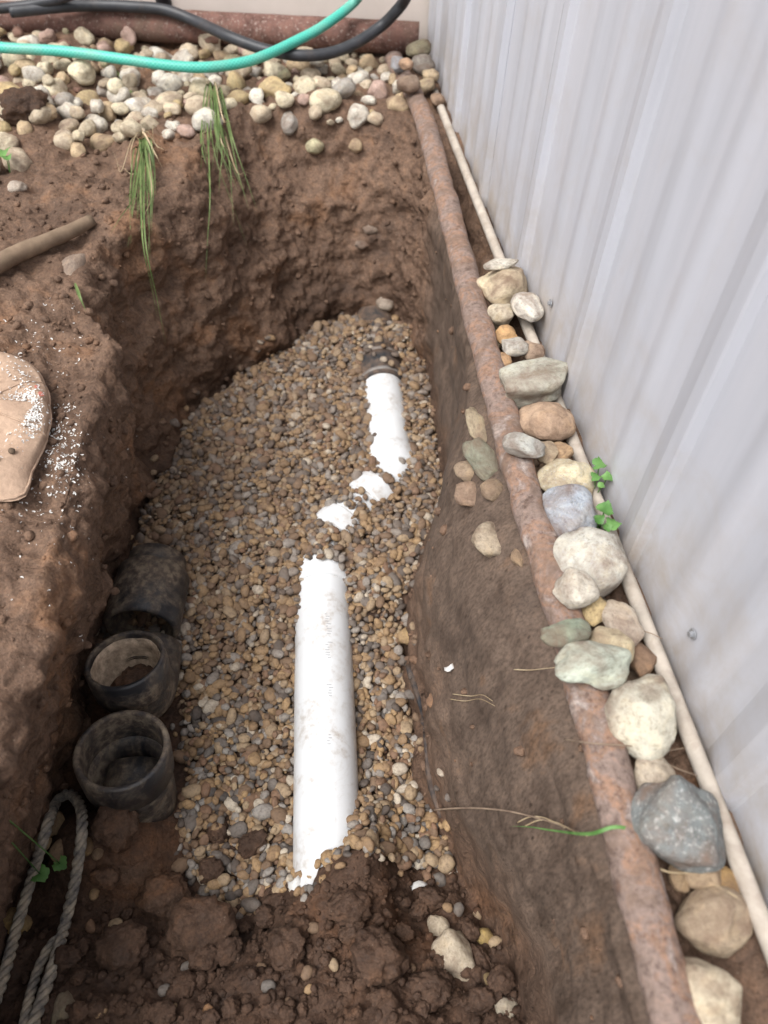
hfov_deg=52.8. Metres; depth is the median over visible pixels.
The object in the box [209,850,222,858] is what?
pebble
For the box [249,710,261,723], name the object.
pebble
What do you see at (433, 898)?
dirt clod
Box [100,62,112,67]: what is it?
river stone
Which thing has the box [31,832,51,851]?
stone
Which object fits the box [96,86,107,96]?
river stone
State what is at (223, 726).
pebble
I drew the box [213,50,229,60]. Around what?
river stone
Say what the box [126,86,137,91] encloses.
river stone
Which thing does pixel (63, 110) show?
river stone
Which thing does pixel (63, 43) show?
river stone
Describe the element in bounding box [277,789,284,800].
pebble
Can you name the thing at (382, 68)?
river stone
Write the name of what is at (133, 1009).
dirt clod
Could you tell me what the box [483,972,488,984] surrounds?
stone
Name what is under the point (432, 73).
stone
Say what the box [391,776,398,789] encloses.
pebble
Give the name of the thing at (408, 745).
pebble
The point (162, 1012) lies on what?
dirt clod
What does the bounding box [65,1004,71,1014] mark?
dirt clod
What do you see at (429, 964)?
dirt clod
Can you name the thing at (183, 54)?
river stone
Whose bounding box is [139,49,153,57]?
river stone
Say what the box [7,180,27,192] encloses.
stone
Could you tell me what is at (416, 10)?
house wall
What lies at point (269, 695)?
pebble
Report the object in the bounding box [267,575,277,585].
pebble
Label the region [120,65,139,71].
river stone
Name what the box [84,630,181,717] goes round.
socket
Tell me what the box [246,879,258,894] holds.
pebble
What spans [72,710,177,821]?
pipe socket
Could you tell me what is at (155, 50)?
river stone
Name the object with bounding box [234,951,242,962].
dirt clod
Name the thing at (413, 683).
plastic sheet edge
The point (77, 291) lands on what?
grass sprout
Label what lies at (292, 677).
pebble
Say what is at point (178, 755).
pebble
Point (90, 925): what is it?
pebble
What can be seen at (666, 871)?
dry stalk
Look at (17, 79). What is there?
river stone
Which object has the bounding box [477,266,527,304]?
stone
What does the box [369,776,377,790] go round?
pebble
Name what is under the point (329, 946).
dirt clod
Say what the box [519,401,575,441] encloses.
stone
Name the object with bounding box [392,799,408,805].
pebble
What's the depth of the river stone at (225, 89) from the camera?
2.13 m
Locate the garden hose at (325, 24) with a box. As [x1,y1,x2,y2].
[0,0,361,72]
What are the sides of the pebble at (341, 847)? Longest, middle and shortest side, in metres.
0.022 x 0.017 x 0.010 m
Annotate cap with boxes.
[0,352,51,501]
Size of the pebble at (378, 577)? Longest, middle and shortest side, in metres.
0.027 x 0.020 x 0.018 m
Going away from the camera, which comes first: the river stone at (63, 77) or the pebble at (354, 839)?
the pebble at (354, 839)
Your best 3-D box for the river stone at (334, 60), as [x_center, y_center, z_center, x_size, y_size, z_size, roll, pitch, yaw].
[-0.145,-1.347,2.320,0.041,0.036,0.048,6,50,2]
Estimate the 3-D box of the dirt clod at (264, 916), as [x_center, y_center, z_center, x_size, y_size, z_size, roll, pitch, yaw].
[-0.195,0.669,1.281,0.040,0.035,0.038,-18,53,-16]
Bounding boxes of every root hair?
[452,693,491,700]
[514,667,554,670]
[564,738,684,750]
[670,765,696,775]
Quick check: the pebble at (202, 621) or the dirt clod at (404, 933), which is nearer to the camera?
the dirt clod at (404, 933)
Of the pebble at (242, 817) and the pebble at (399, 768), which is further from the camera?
the pebble at (399, 768)
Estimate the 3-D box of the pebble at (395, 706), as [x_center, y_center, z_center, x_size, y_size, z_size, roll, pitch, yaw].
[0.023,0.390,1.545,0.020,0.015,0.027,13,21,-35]
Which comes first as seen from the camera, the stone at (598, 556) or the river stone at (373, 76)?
the stone at (598, 556)
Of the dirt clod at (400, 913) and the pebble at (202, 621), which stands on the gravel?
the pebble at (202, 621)
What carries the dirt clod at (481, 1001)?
on the ground
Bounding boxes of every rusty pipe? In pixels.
[0,1,419,54]
[384,51,701,1023]
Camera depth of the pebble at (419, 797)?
1.43 m
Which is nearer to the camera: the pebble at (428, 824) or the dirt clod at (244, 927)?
the dirt clod at (244, 927)
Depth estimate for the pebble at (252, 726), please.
1.50 m
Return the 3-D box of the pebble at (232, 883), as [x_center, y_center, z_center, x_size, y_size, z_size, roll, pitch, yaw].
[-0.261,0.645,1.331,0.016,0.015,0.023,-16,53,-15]
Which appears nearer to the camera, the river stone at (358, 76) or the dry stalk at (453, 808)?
the dry stalk at (453, 808)
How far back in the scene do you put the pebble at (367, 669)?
1.58 m
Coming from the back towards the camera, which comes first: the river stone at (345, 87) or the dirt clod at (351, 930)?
the river stone at (345, 87)
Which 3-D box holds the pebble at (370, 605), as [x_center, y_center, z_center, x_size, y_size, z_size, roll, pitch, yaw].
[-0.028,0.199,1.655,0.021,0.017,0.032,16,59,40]
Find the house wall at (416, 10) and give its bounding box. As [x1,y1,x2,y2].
[0,0,428,39]
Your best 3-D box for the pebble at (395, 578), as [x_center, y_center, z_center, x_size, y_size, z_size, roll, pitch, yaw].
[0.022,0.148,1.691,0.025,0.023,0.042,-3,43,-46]
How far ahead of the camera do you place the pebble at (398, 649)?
1.60 m
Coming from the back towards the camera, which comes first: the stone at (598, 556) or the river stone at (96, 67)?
the river stone at (96, 67)
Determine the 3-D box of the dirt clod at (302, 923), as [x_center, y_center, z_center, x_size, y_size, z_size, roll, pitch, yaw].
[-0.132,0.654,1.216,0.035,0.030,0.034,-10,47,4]
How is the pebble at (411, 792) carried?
on the gravel
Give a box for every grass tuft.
[111,125,169,342]
[200,80,252,262]
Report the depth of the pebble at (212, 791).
1.42 m
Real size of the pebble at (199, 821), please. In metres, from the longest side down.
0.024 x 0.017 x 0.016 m
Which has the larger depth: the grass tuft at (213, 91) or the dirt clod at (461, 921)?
the grass tuft at (213, 91)
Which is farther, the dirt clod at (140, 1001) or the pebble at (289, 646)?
the pebble at (289, 646)
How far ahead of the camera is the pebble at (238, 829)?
1.39 m
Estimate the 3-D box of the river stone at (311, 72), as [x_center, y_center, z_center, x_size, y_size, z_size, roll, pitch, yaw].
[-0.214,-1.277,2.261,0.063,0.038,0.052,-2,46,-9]
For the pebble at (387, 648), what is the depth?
1.61 m
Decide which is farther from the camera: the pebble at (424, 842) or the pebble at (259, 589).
the pebble at (259, 589)
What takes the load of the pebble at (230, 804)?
on the gravel
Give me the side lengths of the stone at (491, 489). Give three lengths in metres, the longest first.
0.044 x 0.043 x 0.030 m
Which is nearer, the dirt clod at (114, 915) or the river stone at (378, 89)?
the dirt clod at (114, 915)
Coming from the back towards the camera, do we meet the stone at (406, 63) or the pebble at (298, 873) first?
the stone at (406, 63)
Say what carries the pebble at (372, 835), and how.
on the gravel
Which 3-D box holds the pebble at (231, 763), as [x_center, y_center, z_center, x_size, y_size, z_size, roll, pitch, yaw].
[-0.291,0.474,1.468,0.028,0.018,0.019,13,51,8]
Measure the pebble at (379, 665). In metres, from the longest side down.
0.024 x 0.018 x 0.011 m
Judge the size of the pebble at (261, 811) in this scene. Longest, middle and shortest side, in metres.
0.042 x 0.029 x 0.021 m
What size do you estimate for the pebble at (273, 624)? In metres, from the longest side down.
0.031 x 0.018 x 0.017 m
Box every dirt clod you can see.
[0,86,49,125]
[53,944,80,974]
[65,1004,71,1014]
[68,1000,88,1023]
[69,969,86,986]
[74,937,89,958]
[87,938,91,948]
[87,999,107,1018]
[89,806,139,853]
[90,864,120,889]
[93,919,149,974]
[110,911,120,919]
[115,999,127,1018]
[120,907,132,920]
[126,1003,136,1014]
[134,871,190,921]
[136,997,143,1006]
[136,1002,151,1022]
[148,999,176,1023]
[152,963,160,973]
[155,952,163,961]
[163,893,237,960]
[165,982,179,1003]
[172,969,196,998]
[188,944,219,972]
[195,970,207,989]
[195,1009,202,1020]
[197,992,207,1002]
[198,856,224,884]
[199,1008,220,1023]
[204,989,212,1000]
[206,971,215,983]
[207,821,228,843]
[215,936,243,966]
[216,968,220,975]
[221,995,240,1018]
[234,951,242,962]
[237,829,267,858]
[238,921,250,933]
[251,942,260,952]
[254,904,275,929]
[268,923,305,972]
[277,1005,296,1023]
[278,988,285,997]
[289,916,309,933]
[297,1002,307,1016]
[303,932,308,938]
[306,951,313,959]
[312,966,316,977]
[318,952,331,966]
[324,939,335,951]
[326,883,372,926]
[332,938,341,949]
[337,977,354,997]
[338,926,354,946]
[345,919,364,939]
[350,924,410,986]
[351,1005,362,1018]
[354,978,359,990]
[365,992,370,1001]
[368,989,381,1006]
[386,990,392,997]
[388,926,395,933]
[394,922,414,943]
[397,909,402,916]
[408,899,428,918]
[408,969,452,1012]
[412,992,420,1000]
[415,999,429,1017]
[418,885,446,914]
[421,958,439,971]
[432,954,445,969]
[437,969,454,992]
[457,917,474,929]
[460,967,470,978]
[461,922,480,942]
[467,984,495,1015]
[471,965,482,980]
[473,943,491,969]
[474,977,481,984]
[486,964,516,995]
[486,985,502,1004]
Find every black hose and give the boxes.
[0,0,71,13]
[8,0,410,61]
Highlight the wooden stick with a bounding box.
[0,215,95,273]
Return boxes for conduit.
[431,88,767,964]
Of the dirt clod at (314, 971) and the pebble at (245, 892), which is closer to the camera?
the dirt clod at (314, 971)
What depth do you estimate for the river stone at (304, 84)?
2.12 m
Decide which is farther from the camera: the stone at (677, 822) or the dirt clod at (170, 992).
the dirt clod at (170, 992)
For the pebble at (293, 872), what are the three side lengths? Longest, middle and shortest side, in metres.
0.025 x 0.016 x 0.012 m
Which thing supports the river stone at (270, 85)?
on the ground
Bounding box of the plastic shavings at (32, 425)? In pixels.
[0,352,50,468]
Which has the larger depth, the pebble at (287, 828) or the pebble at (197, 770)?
the pebble at (197, 770)
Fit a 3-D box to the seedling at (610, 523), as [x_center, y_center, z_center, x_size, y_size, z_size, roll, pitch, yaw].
[0.328,0.034,1.180,0.041,0.108,0.046,-4,51,-6]
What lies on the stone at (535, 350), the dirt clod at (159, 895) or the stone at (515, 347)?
the stone at (515, 347)
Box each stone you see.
[0,27,6,36]
[0,75,10,81]
[0,81,19,93]
[0,121,11,131]
[0,132,19,149]
[2,53,25,66]
[2,147,32,171]
[3,907,32,934]
[7,32,17,42]
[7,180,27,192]
[8,63,21,76]
[12,26,24,37]
[13,58,35,78]
[13,77,22,82]
[17,34,41,43]
[17,39,30,43]
[17,120,32,134]
[22,66,45,83]
[22,79,36,86]
[26,55,35,60]
[28,106,53,124]
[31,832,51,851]
[32,30,41,37]
[34,85,54,105]
[36,61,53,74]
[39,31,56,43]
[41,29,54,39]
[41,56,58,62]
[42,74,54,85]
[43,78,67,95]
[46,102,57,119]
[49,838,62,861]
[50,811,64,836]
[51,991,74,1023]
[53,58,71,71]
[53,129,80,150]
[54,92,74,105]
[56,41,68,45]
[56,71,69,84]
[56,102,79,120]
[57,39,70,45]
[58,118,78,131]
[62,28,69,33]
[62,253,85,275]
[67,59,95,85]
[69,105,84,119]
[70,142,85,157]
[72,130,84,140]
[73,87,81,92]
[73,97,82,106]
[74,27,94,45]
[76,90,99,105]
[78,119,95,136]
[83,114,107,132]
[85,837,93,855]
[89,133,113,151]
[90,99,103,112]
[91,61,100,73]
[92,848,103,860]
[96,40,112,51]
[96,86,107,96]
[98,38,112,47]
[98,61,120,69]
[98,77,109,88]
[98,101,116,121]
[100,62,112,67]
[100,65,116,77]
[106,87,130,102]
[107,77,125,94]
[111,102,128,115]
[111,120,123,132]
[112,132,128,142]
[114,38,133,53]
[119,68,140,86]
[119,118,142,137]
[120,26,136,45]
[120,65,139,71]
[122,73,137,87]
[123,111,143,120]
[124,97,149,113]
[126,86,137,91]
[130,91,146,97]
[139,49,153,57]
[140,115,158,130]
[141,107,157,117]
[143,100,162,112]
[147,86,162,95]
[149,46,172,59]
[152,70,165,84]
[154,52,168,59]
[154,91,182,105]
[156,73,183,91]
[162,129,174,140]
[163,102,180,114]
[164,112,172,117]
[165,120,179,130]
[171,48,193,61]
[173,99,182,107]
[176,124,194,138]
[178,72,192,81]
[179,43,198,60]
[183,92,197,99]
[184,81,190,85]
[184,95,213,115]
[188,78,212,97]
[192,107,223,131]
[193,73,207,78]
[198,34,220,53]
[198,49,210,58]
[202,1003,213,1011]
[204,36,218,43]
[204,72,218,77]
[208,75,221,84]
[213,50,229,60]
[217,85,230,96]
[218,98,237,112]
[223,44,238,54]
[223,54,238,59]
[226,70,246,89]
[226,89,249,104]
[236,66,252,78]
[238,47,244,54]
[242,50,253,56]
[249,67,262,77]
[249,88,263,102]
[250,104,271,123]
[253,98,264,103]
[256,76,267,86]
[258,76,291,97]
[263,60,285,81]
[268,103,275,109]
[275,91,294,107]
[278,68,290,79]
[281,111,297,135]
[286,60,310,71]
[292,68,297,73]
[293,75,316,93]
[297,46,312,48]
[297,93,308,105]
[300,68,320,77]
[305,138,324,154]
[309,88,341,113]
[309,104,321,119]
[310,61,323,67]
[313,76,331,87]
[315,63,327,74]
[326,119,334,125]
[329,57,340,67]
[331,62,345,74]
[331,76,340,83]
[333,77,355,98]
[335,117,343,122]
[336,73,346,78]
[339,54,348,61]
[344,58,359,65]
[346,64,357,75]
[347,70,369,83]
[347,103,368,128]
[348,138,361,153]
[351,52,357,57]
[354,90,365,96]
[355,241,367,249]
[359,54,378,68]
[360,79,371,88]
[360,95,376,104]
[362,225,377,234]
[364,66,372,72]
[367,79,388,98]
[367,111,382,125]
[370,74,378,79]
[376,297,393,310]
[377,63,389,74]
[379,56,384,62]
[380,72,390,81]
[386,95,409,110]
[388,73,395,85]
[391,56,403,72]
[392,80,401,93]
[396,75,420,92]
[397,627,408,644]
[399,57,412,69]
[406,39,430,56]
[412,54,434,75]
[420,78,434,94]
[422,68,438,80]
[426,693,432,707]
[427,915,449,936]
[430,93,444,106]
[431,928,474,981]
[454,460,473,480]
[454,481,475,506]
[462,437,497,480]
[465,407,486,441]
[471,521,500,557]
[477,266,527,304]
[477,927,492,943]
[480,478,502,501]
[483,258,518,270]
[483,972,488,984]
[487,303,514,325]
[494,997,517,1017]
[496,324,517,343]
[499,357,567,409]
[501,337,528,356]
[501,352,511,365]
[502,432,545,457]
[510,292,543,321]
[510,549,522,567]
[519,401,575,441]
[523,340,544,359]
[534,459,538,467]
[537,458,596,494]
[538,441,558,463]
[540,618,590,647]
[542,484,596,536]
[553,526,627,597]
[553,568,599,609]
[554,441,573,458]
[554,640,631,689]
[581,596,605,626]
[589,626,634,662]
[602,599,644,645]
[605,674,676,760]
[626,668,638,680]
[630,642,656,677]
[631,775,725,873]
[634,757,675,789]
[668,865,689,892]
[674,886,752,957]
[684,956,741,1023]
[685,869,721,889]
[721,866,740,893]
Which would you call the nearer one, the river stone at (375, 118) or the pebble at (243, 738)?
the pebble at (243, 738)
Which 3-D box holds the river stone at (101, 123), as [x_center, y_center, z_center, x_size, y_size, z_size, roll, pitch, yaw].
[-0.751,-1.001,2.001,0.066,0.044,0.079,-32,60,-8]
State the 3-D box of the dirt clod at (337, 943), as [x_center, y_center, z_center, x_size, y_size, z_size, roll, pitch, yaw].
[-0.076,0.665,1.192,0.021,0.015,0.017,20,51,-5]
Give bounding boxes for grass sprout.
[74,283,84,307]
[517,825,625,835]
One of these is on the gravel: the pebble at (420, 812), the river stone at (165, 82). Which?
the pebble at (420, 812)
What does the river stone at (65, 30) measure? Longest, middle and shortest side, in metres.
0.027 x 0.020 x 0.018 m
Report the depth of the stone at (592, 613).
1.06 m
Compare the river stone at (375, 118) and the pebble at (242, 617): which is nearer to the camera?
the pebble at (242, 617)
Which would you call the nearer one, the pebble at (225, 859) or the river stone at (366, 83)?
the pebble at (225, 859)
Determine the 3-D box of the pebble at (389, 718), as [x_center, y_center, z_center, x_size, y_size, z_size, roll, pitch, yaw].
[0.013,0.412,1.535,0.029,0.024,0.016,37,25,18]
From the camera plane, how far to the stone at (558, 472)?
1.21 m
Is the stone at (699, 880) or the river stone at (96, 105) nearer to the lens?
the stone at (699, 880)
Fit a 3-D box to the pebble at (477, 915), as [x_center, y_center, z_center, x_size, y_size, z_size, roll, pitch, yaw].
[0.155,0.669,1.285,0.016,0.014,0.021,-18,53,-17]
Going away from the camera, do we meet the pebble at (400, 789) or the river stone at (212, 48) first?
the pebble at (400, 789)
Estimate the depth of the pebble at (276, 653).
1.58 m
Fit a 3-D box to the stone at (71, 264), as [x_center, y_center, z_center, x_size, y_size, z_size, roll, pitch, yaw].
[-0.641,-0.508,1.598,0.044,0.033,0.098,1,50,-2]
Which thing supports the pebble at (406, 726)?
on the gravel
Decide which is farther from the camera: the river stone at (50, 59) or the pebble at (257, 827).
the river stone at (50, 59)
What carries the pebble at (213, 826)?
on the gravel
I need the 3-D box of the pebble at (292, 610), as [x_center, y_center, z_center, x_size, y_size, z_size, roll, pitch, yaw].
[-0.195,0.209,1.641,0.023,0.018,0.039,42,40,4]
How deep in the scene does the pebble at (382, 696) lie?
1.55 m
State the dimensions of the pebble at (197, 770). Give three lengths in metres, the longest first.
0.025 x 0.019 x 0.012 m
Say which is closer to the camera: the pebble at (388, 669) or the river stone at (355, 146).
the pebble at (388, 669)
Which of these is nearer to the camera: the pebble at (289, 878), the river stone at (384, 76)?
the pebble at (289, 878)
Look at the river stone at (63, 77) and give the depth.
2.09 m
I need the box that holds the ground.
[0,31,767,1023]
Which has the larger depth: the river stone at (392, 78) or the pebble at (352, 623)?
the river stone at (392, 78)
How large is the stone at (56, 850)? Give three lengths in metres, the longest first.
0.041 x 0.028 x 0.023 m
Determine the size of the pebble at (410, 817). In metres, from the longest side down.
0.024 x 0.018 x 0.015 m
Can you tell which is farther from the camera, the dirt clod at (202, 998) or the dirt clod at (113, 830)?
the dirt clod at (113, 830)
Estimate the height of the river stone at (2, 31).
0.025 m
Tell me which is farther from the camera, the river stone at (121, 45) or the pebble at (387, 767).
the river stone at (121, 45)
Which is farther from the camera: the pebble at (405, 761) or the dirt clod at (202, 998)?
the pebble at (405, 761)
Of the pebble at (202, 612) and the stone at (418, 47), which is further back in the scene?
the stone at (418, 47)
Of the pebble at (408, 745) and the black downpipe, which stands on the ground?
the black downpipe
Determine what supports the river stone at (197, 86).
on the ground
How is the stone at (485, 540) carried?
on the ground
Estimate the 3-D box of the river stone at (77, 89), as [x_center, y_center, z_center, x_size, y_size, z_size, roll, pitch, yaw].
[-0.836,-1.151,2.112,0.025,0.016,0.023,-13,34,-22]
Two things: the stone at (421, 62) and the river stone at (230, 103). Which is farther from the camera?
the stone at (421, 62)
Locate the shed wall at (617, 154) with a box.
[427,0,767,907]
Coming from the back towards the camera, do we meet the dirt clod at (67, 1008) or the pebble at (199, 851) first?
the pebble at (199, 851)
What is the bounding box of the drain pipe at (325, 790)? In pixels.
[293,305,412,886]
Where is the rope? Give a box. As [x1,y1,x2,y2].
[0,789,87,1023]
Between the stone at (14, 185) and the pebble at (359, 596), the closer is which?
the pebble at (359, 596)
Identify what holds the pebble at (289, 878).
on the gravel
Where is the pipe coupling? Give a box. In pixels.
[103,543,189,638]
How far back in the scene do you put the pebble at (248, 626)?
1.60 m
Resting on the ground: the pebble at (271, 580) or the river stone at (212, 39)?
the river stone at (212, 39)
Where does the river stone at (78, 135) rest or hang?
on the ground
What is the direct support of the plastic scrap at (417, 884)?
on the ground
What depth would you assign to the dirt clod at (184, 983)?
1.15 m
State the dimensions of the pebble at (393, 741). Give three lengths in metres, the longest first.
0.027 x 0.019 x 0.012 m
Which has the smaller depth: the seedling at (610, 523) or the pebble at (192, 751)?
the seedling at (610, 523)
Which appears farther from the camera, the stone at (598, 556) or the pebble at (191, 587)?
the pebble at (191, 587)
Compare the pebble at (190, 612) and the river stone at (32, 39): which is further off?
the river stone at (32, 39)
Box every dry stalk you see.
[432,807,587,836]
[517,816,564,827]
[524,819,574,831]
[660,868,737,897]
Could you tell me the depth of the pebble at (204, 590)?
1.64 m
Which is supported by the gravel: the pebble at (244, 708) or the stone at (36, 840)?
the pebble at (244, 708)
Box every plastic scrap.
[288,876,300,890]
[411,880,427,889]
[444,663,453,671]
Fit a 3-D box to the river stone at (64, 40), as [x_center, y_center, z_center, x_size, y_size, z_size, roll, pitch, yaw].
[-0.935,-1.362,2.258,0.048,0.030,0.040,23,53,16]
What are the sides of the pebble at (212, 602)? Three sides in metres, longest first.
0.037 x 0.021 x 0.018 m
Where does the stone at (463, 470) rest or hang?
on the ground
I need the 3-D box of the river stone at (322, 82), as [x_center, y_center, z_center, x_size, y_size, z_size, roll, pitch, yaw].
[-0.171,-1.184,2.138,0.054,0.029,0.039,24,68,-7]
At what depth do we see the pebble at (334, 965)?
1.17 m
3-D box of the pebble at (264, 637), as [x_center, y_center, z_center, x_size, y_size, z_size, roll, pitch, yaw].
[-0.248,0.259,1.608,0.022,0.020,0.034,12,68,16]
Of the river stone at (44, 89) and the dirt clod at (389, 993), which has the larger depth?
the river stone at (44, 89)
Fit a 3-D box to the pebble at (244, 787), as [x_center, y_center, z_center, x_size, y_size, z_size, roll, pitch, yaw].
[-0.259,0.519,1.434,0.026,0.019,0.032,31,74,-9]
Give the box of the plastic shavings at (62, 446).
[1,303,141,639]
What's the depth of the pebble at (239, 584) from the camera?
1.65 m
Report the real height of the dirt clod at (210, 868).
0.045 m
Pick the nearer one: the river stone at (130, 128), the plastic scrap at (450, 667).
the plastic scrap at (450, 667)
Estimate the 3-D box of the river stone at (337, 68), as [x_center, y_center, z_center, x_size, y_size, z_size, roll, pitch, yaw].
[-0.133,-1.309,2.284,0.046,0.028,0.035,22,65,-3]
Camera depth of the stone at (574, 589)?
1.04 m
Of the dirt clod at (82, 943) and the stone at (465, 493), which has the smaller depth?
the dirt clod at (82, 943)
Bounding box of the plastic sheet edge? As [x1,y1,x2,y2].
[405,664,441,817]
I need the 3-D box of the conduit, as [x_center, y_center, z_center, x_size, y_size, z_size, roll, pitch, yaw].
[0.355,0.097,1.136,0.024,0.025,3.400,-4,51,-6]
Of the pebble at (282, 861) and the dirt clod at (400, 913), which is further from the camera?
the pebble at (282, 861)
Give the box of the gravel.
[93,312,457,919]
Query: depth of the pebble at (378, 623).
1.63 m
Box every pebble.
[85,919,95,933]
[89,888,98,899]
[95,1008,107,1018]
[108,918,122,926]
[158,983,169,996]
[171,857,188,873]
[173,749,185,763]
[178,622,190,635]
[181,653,191,661]
[181,783,200,797]
[181,961,188,970]
[182,799,195,808]
[183,671,195,683]
[183,812,197,831]
[185,607,195,616]
[188,581,193,589]
[188,746,196,757]
[191,705,201,720]
[192,580,197,587]
[192,767,203,775]
[193,683,202,689]
[193,738,204,747]
[194,666,201,674]
[194,846,205,856]
[196,575,205,584]
[196,584,209,595]
[196,614,204,623]
[196,817,202,825]
[198,696,208,707]
[199,608,207,615]
[199,834,208,845]
[200,805,212,814]
[201,664,211,673]
[201,781,210,796]
[202,595,210,601]
[202,699,218,713]
[203,746,214,757]
[203,778,215,787]
[205,684,219,697]
[206,581,215,588]
[206,671,219,684]
[207,598,217,607]
[207,879,220,889]
[208,787,215,796]
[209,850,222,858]
[209,889,219,896]
[210,574,219,583]
[211,823,221,829]
[212,678,227,689]
[213,596,221,604]
[213,721,225,728]
[214,737,228,747]
[214,789,223,798]
[215,705,221,716]
[217,593,223,604]
[217,873,230,886]
[218,724,227,729]
[219,854,230,866]
[221,588,231,597]
[222,595,233,607]
[222,605,237,618]
[222,885,228,892]
[224,728,234,736]
[224,797,237,810]
[224,890,238,906]
[224,891,236,900]
[225,760,236,766]
[226,708,236,725]
[228,821,247,837]
[228,878,235,889]
[230,662,239,671]
[230,795,240,804]
[231,685,239,695]
[231,812,239,822]
[231,859,239,873]
[232,930,238,935]
[234,579,243,588]
[236,863,242,871]
[236,870,249,879]
[237,628,245,642]
[238,598,249,609]
[238,733,250,743]
[238,784,251,795]
[239,615,248,622]
[239,703,248,713]
[239,814,245,820]
[240,574,248,579]
[240,584,249,597]
[241,621,253,632]
[241,751,251,761]
[242,683,252,688]
[242,793,255,811]
[242,887,253,897]
[245,744,258,751]
[245,864,251,873]
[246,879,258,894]
[247,678,257,685]
[247,752,260,766]
[248,721,257,730]
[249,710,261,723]
[251,803,272,819]
[252,585,263,594]
[252,825,263,830]
[252,857,261,872]
[253,798,263,807]
[254,645,268,654]
[256,962,266,966]
[258,885,264,896]
[259,629,269,644]
[259,870,270,877]
[260,760,272,768]
[261,719,270,728]
[261,861,270,869]
[261,979,276,992]
[262,738,271,747]
[262,867,274,876]
[263,795,269,803]
[264,687,275,701]
[264,722,277,736]
[266,845,280,861]
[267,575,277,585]
[268,778,277,789]
[270,619,276,628]
[270,790,279,799]
[270,807,287,823]
[271,649,283,657]
[272,823,280,834]
[272,884,279,892]
[273,639,283,649]
[274,692,280,704]
[275,604,288,614]
[275,782,289,797]
[276,876,285,887]
[277,622,287,630]
[277,713,290,722]
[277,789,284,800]
[278,693,289,702]
[278,853,288,859]
[279,567,289,582]
[279,657,291,664]
[279,856,286,867]
[281,697,289,710]
[281,823,292,834]
[285,858,292,866]
[286,605,297,617]
[286,643,293,649]
[286,775,293,785]
[286,874,293,881]
[288,852,292,859]
[290,584,300,593]
[291,673,294,682]
[291,868,294,877]
[295,870,301,877]
[301,965,312,980]
[304,984,311,994]
[307,922,318,933]
[329,958,338,971]
[337,845,344,852]
[344,574,357,585]
[345,593,351,600]
[346,814,358,822]
[348,619,356,627]
[350,572,360,580]
[350,835,359,849]
[352,654,362,661]
[353,830,366,838]
[354,592,363,602]
[354,677,360,691]
[356,735,369,747]
[357,705,364,713]
[358,579,365,589]
[360,596,368,606]
[360,629,374,634]
[360,835,374,852]
[361,758,372,769]
[362,577,370,586]
[362,624,369,631]
[362,655,371,661]
[363,806,374,817]
[364,664,370,672]
[365,829,378,845]
[366,599,375,611]
[366,661,373,668]
[367,734,380,745]
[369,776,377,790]
[373,763,384,771]
[374,618,382,628]
[375,574,381,585]
[375,661,384,669]
[375,778,386,785]
[376,595,384,607]
[376,692,387,700]
[378,841,395,855]
[379,643,390,651]
[379,800,390,808]
[380,636,387,645]
[380,783,391,795]
[382,576,393,587]
[382,805,389,814]
[383,760,390,772]
[384,666,391,674]
[384,675,395,685]
[384,713,396,725]
[384,761,393,777]
[386,699,395,710]
[387,637,393,643]
[388,572,401,585]
[388,651,398,659]
[388,822,398,831]
[389,749,398,759]
[390,737,397,747]
[391,702,399,711]
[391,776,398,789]
[391,814,399,822]
[392,762,407,775]
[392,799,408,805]
[393,792,401,803]
[394,644,402,655]
[395,698,406,706]
[395,836,402,849]
[395,851,401,863]
[396,784,406,793]
[397,734,407,744]
[400,720,412,733]
[400,759,408,767]
[401,836,413,850]
[401,843,407,853]
[402,743,413,748]
[403,803,414,813]
[403,850,416,861]
[405,784,417,800]
[405,813,415,822]
[409,780,418,788]
[410,847,418,856]
[410,962,415,972]
[411,837,418,846]
[415,792,422,801]
[415,807,424,817]
[418,836,430,848]
[422,870,431,880]
[425,820,430,828]
[442,902,452,912]
[453,902,464,916]
[473,911,481,919]
[488,936,501,947]
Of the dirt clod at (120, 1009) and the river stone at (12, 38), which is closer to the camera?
the dirt clod at (120, 1009)
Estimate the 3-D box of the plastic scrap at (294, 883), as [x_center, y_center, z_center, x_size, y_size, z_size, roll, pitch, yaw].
[-0.147,0.619,1.288,0.028,0.009,0.020,-18,53,-17]
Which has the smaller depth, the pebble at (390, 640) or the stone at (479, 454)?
the stone at (479, 454)
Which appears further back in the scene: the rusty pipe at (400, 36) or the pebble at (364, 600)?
the rusty pipe at (400, 36)
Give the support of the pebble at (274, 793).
on the gravel
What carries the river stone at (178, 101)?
on the ground
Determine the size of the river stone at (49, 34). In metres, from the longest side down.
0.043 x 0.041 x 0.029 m
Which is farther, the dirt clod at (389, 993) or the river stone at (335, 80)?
the river stone at (335, 80)
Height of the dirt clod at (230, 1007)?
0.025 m
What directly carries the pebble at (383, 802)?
on the gravel
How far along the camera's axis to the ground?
1.37 m
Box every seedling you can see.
[0,147,10,172]
[9,820,66,881]
[590,456,612,492]
[593,500,621,531]
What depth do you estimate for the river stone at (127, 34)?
2.29 m
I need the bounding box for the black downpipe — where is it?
[156,0,171,5]
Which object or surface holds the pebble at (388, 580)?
on the gravel
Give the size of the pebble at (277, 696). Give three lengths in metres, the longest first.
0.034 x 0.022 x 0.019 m

